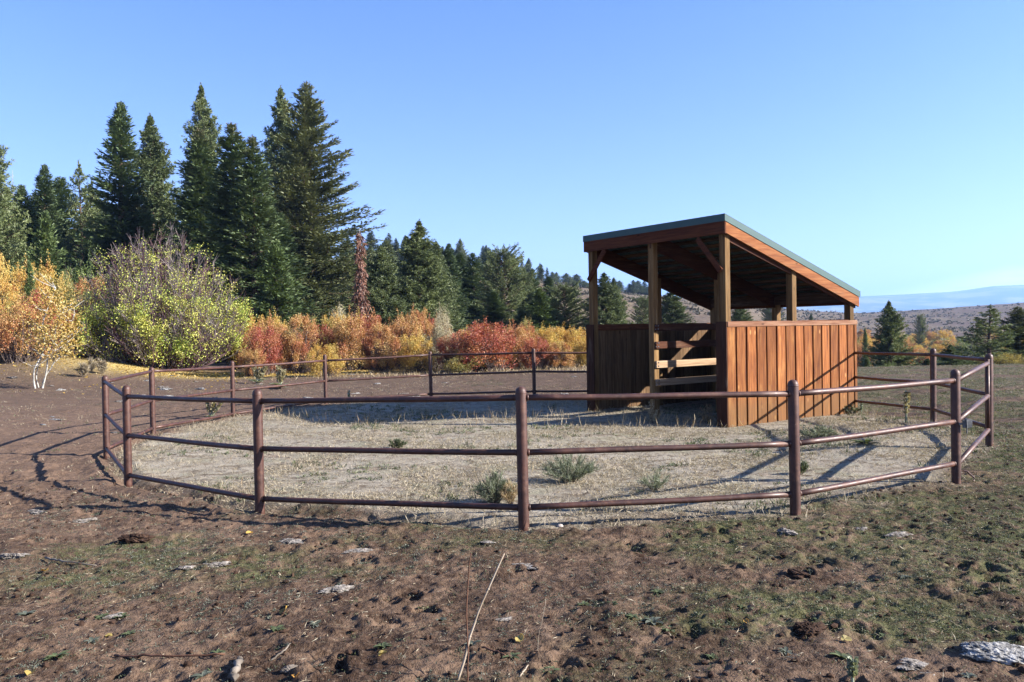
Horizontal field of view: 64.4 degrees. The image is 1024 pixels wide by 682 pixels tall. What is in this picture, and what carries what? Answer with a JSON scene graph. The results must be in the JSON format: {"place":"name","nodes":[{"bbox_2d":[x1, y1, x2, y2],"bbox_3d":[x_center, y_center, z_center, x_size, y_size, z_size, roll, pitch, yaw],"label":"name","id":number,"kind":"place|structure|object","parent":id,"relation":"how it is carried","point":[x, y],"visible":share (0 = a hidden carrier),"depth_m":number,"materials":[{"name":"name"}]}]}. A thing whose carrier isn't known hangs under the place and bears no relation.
{"place":"outdoors","nodes":[
{"label":"outdoors","id":0,"kind":"place"},
{"bbox_2d":[0,261,1023,681],"bbox_3d":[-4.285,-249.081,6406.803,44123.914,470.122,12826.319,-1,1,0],"label":"ground","id":1,"kind":"structure","parent":0,"point":[34,463],"depth_m":6.06,"materials":[{"name":"soil"}]},
{"bbox_2d":[0,252,20,315],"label":"autumn shrub","id":2,"kind":"object","parent":1,"relation":"on","point":[6,286],"visible":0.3,"depth_m":35.78,"materials":[{"name":"plant"}]},
{"bbox_2d":[0,127,41,293],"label":"conifer tree","id":3,"kind":"object","parent":1,"relation":"on","point":[7,234],"visible":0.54,"depth_m":52.04,"materials":[{"name":"green plant"}]},
{"bbox_2d":[9,253,46,309],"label":"autumn shrub","id":4,"kind":"object","parent":1,"relation":"on","point":[20,277],"visible":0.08,"depth_m":40.53,"materials":[{"name":"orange plant"}]},
{"bbox_2d":[21,261,35,303],"bbox_3d":[-22.495,-1.499,37.977,1.328,4.506,1.128,-1,1,-30],"label":"fir tree","id":5,"kind":"object","parent":1,"relation":"on","point":[29,284],"visible":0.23,"depth_m":37.88,"materials":[{"name":"green plant"}]},
{"bbox_2d":[0,290,59,363],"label":"autumn shrub","id":6,"kind":"object","parent":1,"relation":"on","point":[7,338],"visible":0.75,"depth_m":32.67,"materials":[{"name":"orange plant"}]},
{"bbox_2d":[11,184,61,275],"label":"conifer tree","id":7,"kind":"object","parent":1,"relation":"on","point":[22,191],"visible":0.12,"depth_m":65.72,"materials":[{"name":"green plant"}]},
{"bbox_2d":[18,282,60,356],"bbox_3d":[-20.039,-0.883,34.418,1.748,3.366,1.479,-1,1,-12],"label":"autumn shrub","id":8,"kind":"object","parent":1,"relation":"on","point":[37,300],"visible":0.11,"depth_m":34.31,"materials":[{"name":"orange plant"}]},
{"bbox_2d":[4,268,87,388],"bbox_3d":[-15.634,-0.403,27.317,2.394,4.189,2.820,-1,1,23],"label":"aspen tree","id":9,"kind":"object","parent":1,"relation":"on","point":[47,339],"visible":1,"depth_m":27.39,"materials":[{"name":"yellow plant"}]},
{"bbox_2d":[20,210,71,298],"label":"conifer tree","id":10,"kind":"object","parent":1,"relation":"on","point":[45,240],"visible":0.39,"depth_m":49.68,"materials":[{"name":"green plant"}]},
{"bbox_2d":[31,249,70,308],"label":"autumn shrub","id":11,"kind":"object","parent":1,"relation":"on","point":[47,272],"visible":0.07,"depth_m":42.80,"materials":[{"name":"plant"}]},
{"bbox_2d":[27,163,77,295],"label":"conifer tree","id":12,"kind":"object","parent":1,"relation":"on","point":[45,195],"visible":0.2,"depth_m":69.63,"materials":[{"name":"green plant"}]},
{"bbox_2d":[33,176,84,264],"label":"forest tree","id":13,"kind":"object","parent":1,"relation":"on","point":[60,183],"visible":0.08,"depth_m":82.35,"materials":[{"name":"green plant"}]},
{"bbox_2d":[52,269,88,351],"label":"autumn shrub","id":14,"kind":"object","parent":1,"relation":"on","point":[70,290],"visible":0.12,"depth_m":42.10,"materials":[{"name":"orange plant"}]},
{"bbox_2d":[56,247,98,350],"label":"autumn shrub","id":15,"kind":"object","parent":1,"relation":"on","point":[79,273],"visible":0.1,"depth_m":46.09,"materials":[{"name":"orange plant"}]},
{"bbox_2d":[53,160,107,290],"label":"pine tree","id":16,"kind":"object","parent":1,"relation":"on","point":[74,203],"visible":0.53,"depth_m":67.58,"materials":[{"name":"green plant"}]},
{"bbox_2d":[71,277,104,353],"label":"autumn shrub","id":17,"kind":"object","parent":1,"relation":"on","point":[82,286],"visible":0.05,"depth_m":42.61,"materials":[{"name":"orange plant"}]},
{"bbox_2d":[64,101,174,304],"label":"fir tree","id":18,"kind":"object","parent":1,"relation":"on","point":[121,141],"visible":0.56,"depth_m":61.05,"materials":[{"name":"green plant"}]},
{"bbox_2d":[117,533,155,542],"bbox_3d":[-3.030,1.577,6.559,0.313,0.060,0.185,-1,1,-9],"label":"soil mound","id":19,"kind":"object","parent":1,"relation":"on","point":[133,538],"visible":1,"depth_m":6.51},
{"bbox_2d":[99,113,198,298],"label":"pine tree","id":20,"kind":"object","parent":1,"relation":"on","point":[155,162],"visible":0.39,"depth_m":63.25,"materials":[{"name":"green plant"}]},
{"bbox_2d":[58,221,256,371],"bbox_3d":[-16.621,-2.071,37.613,9.421,7.018,7.696,-1,1,0],"label":"giant bush","id":21,"kind":"object","parent":1,"relation":"on","point":[171,327],"visible":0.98,"depth_m":36.09,"materials":[{"name":"green plant"}]},
{"bbox_2d":[114,653,224,657],"bbox_3d":[-1.744,1.595,4.118,0.624,0.057,0.033,-1,1,11],"label":"dry stick","id":22,"kind":"object","parent":1,"relation":"on","point":[161,655],"visible":1,"depth_m":4.10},
{"bbox_2d":[139,128,249,308],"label":"fir tree","id":23,"kind":"object","parent":1,"relation":"on","point":[196,164],"visible":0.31,"depth_m":58.87,"materials":[{"name":"green plant"}]},
{"bbox_2d":[174,82,241,264],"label":"pine tree","id":24,"kind":"object","parent":1,"relation":"on","point":[202,113],"visible":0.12,"depth_m":71.52,"materials":[{"name":"green plant"}]},
{"bbox_2d":[227,656,243,681],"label":"rock","id":25,"kind":"object","parent":1,"relation":"on","point":[233,675],"visible":1,"depth_m":3.86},
{"bbox_2d":[174,122,299,359],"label":"fir tree","id":26,"kind":"object","parent":1,"relation":"on","point":[227,159],"visible":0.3,"depth_m":51.07,"materials":[{"name":"green plant"}]},
{"bbox_2d":[223,316,264,369],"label":"autumn shrub","id":27,"kind":"object","parent":1,"relation":"on","point":[234,357],"visible":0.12,"depth_m":39.66,"materials":[{"name":"plant"}]},
{"bbox_2d":[200,134,302,356],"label":"fir tree","id":28,"kind":"object","parent":1,"relation":"on","point":[253,182],"visible":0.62,"depth_m":49.45,"materials":[{"name":"green plant"}]},
{"bbox_2d":[235,342,267,376],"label":"autumn shrub","id":29,"kind":"object","parent":1,"relation":"on","point":[245,356],"visible":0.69,"depth_m":32.40,"materials":[{"name":"orange plant"}]},
{"bbox_2d":[0,356,505,393],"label":"fallen leaves","id":30,"kind":"object","parent":1,"relation":"on","point":[214,375],"visible":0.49,"depth_m":33.08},
{"bbox_2d":[248,364,267,382],"bbox_3d":[-8.752,1.136,28.020,0.761,0.669,0.630,-1,1,0],"label":"mullein","id":31,"kind":"object","parent":1,"relation":"on","point":[259,374],"visible":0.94,"depth_m":28.00,"materials":[{"name":"green plant"}]},
{"bbox_2d":[239,319,284,375],"bbox_3d":[-10.289,0.310,33.497,1.914,2.472,2.263,-1,1,-2],"label":"autumn shrub","id":32,"kind":"object","parent":1,"relation":"on","point":[271,352],"visible":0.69,"depth_m":33.23,"materials":[{"name":"red plant"}]},
{"bbox_2d":[249,240,308,338],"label":"fir tree","id":33,"kind":"object","parent":1,"relation":"on","point":[280,296],"visible":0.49,"depth_m":45.64,"materials":[{"name":"green plant"}]},
{"bbox_2d":[258,309,302,371],"bbox_3d":[-10.408,0.065,35.965,2.317,2.985,1.900,-1,1,23],"label":"autumn shrub","id":34,"kind":"object","parent":1,"relation":"on","point":[282,355],"visible":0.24,"depth_m":35.74,"materials":[{"name":"orange plant"}]},
{"bbox_2d":[258,85,322,302],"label":"pine tree","id":35,"kind":"object","parent":1,"relation":"on","point":[272,145],"visible":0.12,"depth_m":75.13,"materials":[{"name":"green plant"}]},
{"bbox_2d":[250,212,330,331],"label":"fir tree","id":36,"kind":"object","parent":1,"relation":"on","point":[285,231],"visible":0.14,"depth_m":59.75,"materials":[{"name":"green plant"}]},
{"bbox_2d":[0,355,586,380],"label":"scrub edge grass","id":37,"kind":"structure","parent":1,"relation":"on","point":[523,367],"depth_m":31.30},
{"bbox_2d":[280,313,318,373],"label":"autumn shrub","id":38,"kind":"object","parent":1,"relation":"on","point":[296,350],"visible":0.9,"depth_m":34.21,"materials":[{"name":"orange plant"}]},
{"bbox_2d":[209,81,391,334],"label":"spruce tree","id":39,"kind":"object","parent":1,"relation":"on","point":[322,279],"visible":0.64,"depth_m":64.18,"materials":[{"name":"green plant"}]},
{"bbox_2d":[303,323,336,368],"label":"autumn shrub","id":40,"kind":"object","parent":1,"relation":"on","point":[331,338],"visible":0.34,"depth_m":36.35,"materials":[{"name":"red plant"}]},
{"bbox_2d":[304,341,345,376],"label":"autumn shrub","id":41,"kind":"object","parent":1,"relation":"on","point":[316,368],"visible":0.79,"depth_m":31.41,"materials":[{"name":"plant"}]},
{"bbox_2d":[317,584,354,593],"bbox_3d":[-1.099,1.566,5.130,0.267,0.035,0.140,-1,1,-21],"label":"rock","id":42,"kind":"object","parent":1,"relation":"on","point":[339,588],"visible":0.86,"depth_m":5.11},
{"bbox_2d":[330,305,368,370],"bbox_3d":[-7.172,-0.065,36.010,1.900,3.107,2.317,-1,1,-19],"label":"autumn shrub","id":43,"kind":"object","parent":1,"relation":"on","point":[351,347],"visible":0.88,"depth_m":35.64,"materials":[{"name":"orange plant"}]},
{"bbox_2d":[350,228,371,321],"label":"dead conifer","id":44,"kind":"object","parent":1,"relation":"on","point":[361,285],"visible":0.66,"depth_m":46.83,"materials":[{"name":"brown plant"}]},
{"bbox_2d":[353,307,387,369],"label":"autumn shrub","id":45,"kind":"object","parent":1,"relation":"on","point":[373,322],"visible":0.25,"depth_m":36.72,"materials":[{"name":"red plant"}]},
{"bbox_2d":[359,323,403,372],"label":"autumn shrub","id":46,"kind":"object","parent":1,"relation":"on","point":[388,346],"visible":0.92,"depth_m":33.33,"materials":[{"name":"orange plant"}]},
{"bbox_2d":[347,245,418,331],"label":"pine tree","id":47,"kind":"object","parent":1,"relation":"on","point":[379,282],"visible":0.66,"depth_m":51.43,"materials":[{"name":"green plant"}]},
{"bbox_2d":[386,305,423,368],"bbox_3d":[-4.707,-0.139,36.036,2.106,3.142,1.727,-1,1,-25],"label":"autumn shrub","id":48,"kind":"object","parent":1,"relation":"on","point":[408,328],"visible":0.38,"depth_m":35.84,"materials":[{"name":"orange plant"}]},
{"bbox_2d":[396,328,437,372],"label":"autumn shrub","id":49,"kind":"object","parent":1,"relation":"on","point":[411,364],"visible":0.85,"depth_m":32.76,"materials":[{"name":"plant"}]},
{"bbox_2d":[409,308,433,366],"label":"autumn shrub","id":50,"kind":"object","parent":1,"relation":"on","point":[425,324],"visible":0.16,"depth_m":37.87,"materials":[{"name":"orange plant"}]},
{"bbox_2d":[386,219,460,338],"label":"pine tree","id":51,"kind":"object","parent":1,"relation":"on","point":[422,289],"visible":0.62,"depth_m":53.27,"materials":[{"name":"green plant"}]},
{"bbox_2d":[420,324,457,369],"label":"autumn shrub","id":52,"kind":"object","parent":1,"relation":"on","point":[441,333],"visible":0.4,"depth_m":34.87,"materials":[{"name":"grey plant"}]},
{"bbox_2d":[432,302,452,364],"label":"autumn shrub","id":53,"kind":"object","parent":1,"relation":"on","point":[439,320],"visible":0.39,"depth_m":36.98,"materials":[{"name":"beige plant"}]},
{"bbox_2d":[422,240,463,334],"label":"pine tree","id":54,"kind":"object","parent":1,"relation":"on","point":[436,250],"visible":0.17,"depth_m":61.65,"materials":[{"name":"green plant"}]},
{"bbox_2d":[434,330,480,370],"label":"autumn shrub","id":55,"kind":"object","parent":1,"relation":"on","point":[442,346],"visible":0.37,"depth_m":33.20,"materials":[{"name":"red plant"}]},
{"bbox_2d":[442,243,473,329],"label":"fir tree","id":56,"kind":"object","parent":1,"relation":"on","point":[450,259],"visible":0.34,"depth_m":77.75,"materials":[{"name":"green plant"}]},
{"bbox_2d":[443,346,486,372],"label":"autumn shrub","id":57,"kind":"object","parent":1,"relation":"on","point":[457,367],"visible":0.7,"depth_m":31.34,"materials":[{"name":"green plant"}]},
{"bbox_2d":[451,252,479,324],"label":"fir tree","id":58,"kind":"object","parent":1,"relation":"on","point":[460,259],"visible":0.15,"depth_m":83.65,"materials":[{"name":"green plant"}]},
{"bbox_2d":[455,252,490,326],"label":"fir tree","id":59,"kind":"object","parent":1,"relation":"on","point":[471,288],"visible":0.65,"depth_m":81.37,"materials":[{"name":"green plant"}]},
{"bbox_2d":[457,553,504,679],"bbox_3d":[-0.154,1.322,3.870,0.274,0.593,0.022,-1,1,-27],"label":"dry stalk","id":60,"kind":"object","parent":1,"relation":"on","point":[469,638],"visible":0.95,"depth_m":3.86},
{"bbox_2d":[453,316,522,371],"bbox_3d":[-1.016,0.154,32.432,2.662,2.374,3.147,-1,1,28],"label":"autumn shrub","id":61,"kind":"object","parent":1,"relation":"on","point":[476,342],"visible":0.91,"depth_m":31.95,"materials":[{"name":"red plant"}]},
{"bbox_2d":[472,469,514,503],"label":"sage bush","id":62,"kind":"object","parent":1,"relation":"on","point":[492,494],"visible":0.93,"depth_m":7.45,"materials":[{"name":"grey plant"}]},
{"bbox_2d":[469,291,517,346],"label":"fir tree","id":63,"kind":"object","parent":1,"relation":"on","point":[494,305],"visible":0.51,"depth_m":59.65,"materials":[{"name":"green plant"}]},
{"bbox_2d":[469,242,540,328],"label":"pine tree","id":64,"kind":"object","parent":1,"relation":"on","point":[508,264],"visible":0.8,"depth_m":69.35,"materials":[{"name":"green plant"}]},
{"bbox_2d":[499,477,517,503],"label":"rust weed","id":65,"kind":"object","parent":1,"relation":"on","point":[510,497],"visible":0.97,"depth_m":7.42,"materials":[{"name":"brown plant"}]},
{"bbox_2d":[0,473,1023,681],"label":"grey weeds","id":66,"kind":"object","parent":1,"relation":"on","point":[412,565],"visible":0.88,"depth_m":5.28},
{"bbox_2d":[0,468,1023,681],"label":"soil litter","id":67,"kind":"object","parent":1,"relation":"on","point":[522,587],"visible":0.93,"depth_m":5.13,"materials":[{"name":"soil"}]},
{"bbox_2d":[0,452,1023,681],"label":"green weeds","id":68,"kind":"object","parent":1,"relation":"on","point":[878,600],"visible":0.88,"depth_m":5.52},
{"bbox_2d":[0,454,1023,681],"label":"soil clods","id":69,"kind":"object","parent":1,"relation":"on","point":[618,656],"visible":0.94,"depth_m":4.93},
{"bbox_2d":[0,353,1023,506],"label":"pasture straw","id":70,"kind":"object","parent":1,"relation":"on","point":[389,393],"visible":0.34,"depth_m":22.42,"materials":[{"name":"beige plant"}]},
{"bbox_2d":[2,361,1023,478],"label":"pasture weeds","id":71,"kind":"object","parent":1,"relation":"on","point":[971,430],"visible":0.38,"depth_m":16.67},
{"bbox_2d":[498,320,536,367],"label":"autumn shrub","id":72,"kind":"object","parent":1,"relation":"on","point":[520,332],"visible":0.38,"depth_m":34.73,"materials":[{"name":"orange plant"}]},
{"bbox_2d":[506,270,536,318],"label":"pine tree","id":73,"kind":"object","parent":1,"relation":"on","point":[529,297],"visible":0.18,"depth_m":85.29,"materials":[{"name":"green plant"}]},
{"bbox_2d":[508,301,537,333],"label":"pine tree","id":74,"kind":"object","parent":1,"relation":"on","point":[521,313],"visible":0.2,"depth_m":61.66,"materials":[{"name":"green plant"}]},
{"bbox_2d":[517,336,553,368],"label":"autumn shrub","id":75,"kind":"object","parent":1,"relation":"on","point":[526,359],"visible":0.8,"depth_m":33.32,"materials":[{"name":"red plant"}]},
{"bbox_2d":[521,288,560,339],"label":"fir tree","id":76,"kind":"object","parent":1,"relation":"on","point":[541,314],"visible":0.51,"depth_m":57.66,"materials":[{"name":"green plant"}]},
{"bbox_2d":[102,348,993,530],"bbox_3d":[0.283,0.982,13.061,12.794,1.553,13.074,-1,1,0],"label":"pipe corral","id":77,"kind":"object","parent":1,"relation":"on","point":[522,452],"visible":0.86,"depth_m":7.40,"materials":[{"name":"metal"}]},
{"bbox_2d":[959,359,990,480],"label":"pipe gate","id":78,"kind":"structure","parent":77,"relation":"attached to","point":[966,424],"depth_m":9.10,"materials":[{"name":"metal"}]},
{"bbox_2d":[528,322,567,364],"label":"autumn shrub","id":79,"kind":"object","parent":1,"relation":"on","point":[549,337],"visible":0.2,"depth_m":36.98,"materials":[{"name":"plant"}]},
{"bbox_2d":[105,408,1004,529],"bbox_3d":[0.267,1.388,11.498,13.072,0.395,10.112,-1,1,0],"label":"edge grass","id":80,"kind":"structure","parent":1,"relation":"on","point":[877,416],"depth_m":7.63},
{"bbox_2d":[162,393,950,492],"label":"tall dry grass","id":81,"kind":"structure","parent":1,"relation":"on","point":[623,411],"depth_m":15.02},
{"bbox_2d":[546,340,577,368],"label":"autumn shrub","id":82,"kind":"object","parent":1,"relation":"on","point":[558,360],"visible":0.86,"depth_m":33.31,"materials":[{"name":"orange plant"}]},
{"bbox_2d":[536,280,588,334],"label":"pine tree","id":83,"kind":"object","parent":1,"relation":"on","point":[570,293],"visible":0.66,"depth_m":59.41,"materials":[{"name":"green plant"}]},
{"bbox_2d":[550,321,585,362],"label":"autumn shrub","id":84,"kind":"object","parent":1,"relation":"on","point":[567,340],"visible":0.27,"depth_m":37.93,"materials":[{"name":"plant"}]},
{"bbox_2d":[540,454,600,483],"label":"sage bush","id":85,"kind":"object","parent":1,"relation":"on","point":[562,473],"visible":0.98,"depth_m":8.57,"materials":[{"name":"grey plant"}]},
{"bbox_2d":[157,401,984,511],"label":"pen weeds","id":86,"kind":"object","parent":1,"relation":"on","point":[700,439],"visible":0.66,"depth_m":11.60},
{"bbox_2d":[571,334,586,366],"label":"autumn shrub","id":87,"kind":"object","parent":1,"relation":"on","point":[582,360],"visible":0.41,"depth_m":34.79,"materials":[{"name":"plant"}]},
{"bbox_2d":[568,272,636,335],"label":"pine tree","id":88,"kind":"object","parent":1,"relation":"on","point":[609,311],"visible":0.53,"depth_m":57.46,"materials":[{"name":"green plant"}]},
{"bbox_2d":[628,295,648,323],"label":"pine tree","id":89,"kind":"object","parent":1,"relation":"on","point":[642,302],"visible":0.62,"depth_m":69.72,"materials":[{"name":"green plant"}]},
{"bbox_2d":[636,468,669,490],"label":"sage bush","id":90,"kind":"object","parent":1,"relation":"on","point":[656,479],"visible":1,"depth_m":7.97,"materials":[{"name":"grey plant"}]},
{"bbox_2d":[648,292,695,322],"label":"pine tree","id":91,"kind":"object","parent":1,"relation":"on","point":[674,306],"visible":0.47,"depth_m":61.49,"materials":[{"name":"green plant"}]},
{"bbox_2d":[583,213,860,427],"bbox_3d":[4.127,-0.322,16.141,3.966,3.690,3.613,-2,1,-36],"label":"livestock shelter","id":92,"kind":"object","parent":1,"relation":"on","point":[719,266],"visible":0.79,"depth_m":15.37,"materials":[{"name":"brown wood"}]},
{"bbox_2d":[731,309,754,320],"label":"pine tree","id":93,"kind":"object","parent":1,"relation":"on","point":[739,314],"visible":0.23,"depth_m":59.65,"materials":[{"name":"green plant"}]},
{"bbox_2d":[500,278,1019,364],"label":"hill","id":94,"kind":"structure","parent":1,"relation":"on","point":[907,331],"depth_m":351.96,"materials":[{"name":"grey plant"}]},
{"bbox_2d":[793,621,828,637],"bbox_3d":[1.559,1.497,4.252,0.219,0.054,0.153,-1,1,-29],"label":"soil mound","id":95,"kind":"object","parent":1,"relation":"on","point":[806,628],"visible":0.93,"depth_m":4.22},
{"bbox_2d":[799,425,840,437],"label":"sage bush","id":96,"kind":"object","parent":1,"relation":"on","point":[822,432],"visible":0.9,"depth_m":11.45,"materials":[{"name":"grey plant"}]},
{"bbox_2d":[846,655,858,681],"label":"weed spike","id":97,"kind":"object","parent":1,"relation":"on","point":[852,667],"visible":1,"depth_m":3.64,"materials":[{"name":"green plant"}]},
{"bbox_2d":[857,301,923,366],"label":"pine tree","id":98,"kind":"object","parent":1,"relation":"on","point":[890,338],"visible":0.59,"depth_m":49.71,"materials":[{"name":"green plant"}]},
{"bbox_2d":[896,658,928,670],"bbox_3d":[1.886,1.526,3.842,0.130,0.020,0.178,0,1,44],"label":"rock","id":99,"kind":"object","parent":1,"relation":"on","point":[914,664],"visible":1,"depth_m":3.82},
{"bbox_2d":[911,313,928,347],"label":"pine tree","id":100,"kind":"object","parent":1,"relation":"on","point":[920,335],"visible":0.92,"depth_m":149.75,"materials":[{"name":"green plant"}]},
{"bbox_2d":[936,344,967,365],"bbox_3d":[21.608,1.222,39.986,2.002,2.110,2.229,-1,1,-13],"label":"pine tree","id":101,"kind":"object","parent":1,"relation":"on","point":[950,350],"visible":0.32,"depth_m":39.85,"materials":[{"name":"green plant"}]},
{"bbox_2d":[942,304,1023,364],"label":"pine tree","id":102,"kind":"object","parent":1,"relation":"on","point":[990,344],"visible":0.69,"depth_m":43.88,"materials":[{"name":"green plant"}]},
{"bbox_2d":[958,641,1023,664],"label":"pale rock","id":103,"kind":"object","parent":1,"relation":"on","point":[1006,653],"visible":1,"depth_m":3.85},
{"bbox_2d":[971,306,1023,362],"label":"spruce tree","id":104,"kind":"object","parent":1,"relation":"on","point":[1017,327],"visible":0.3,"depth_m":45.74,"materials":[{"name":"green plant"}]},
{"bbox_2d":[979,352,1022,363],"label":"autumn shrub","id":105,"kind":"object","parent":1,"relation":"on","point":[999,359],"visible":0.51,"depth_m":32.68,"materials":[{"name":"yellow plant"}]},
{"bbox_2d":[0,0,1023,296],"label":"sky","id":106,"kind":"structure","parent":0,"point":[878,143],"materials":[{"name":"blue"}]},
{"bbox_2d":[103,398,1004,528],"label":"dry grass","id":107,"kind":"structure","parent":0,"point":[847,424],"depth_m":10.22,"materials":[{"name":"plant"}]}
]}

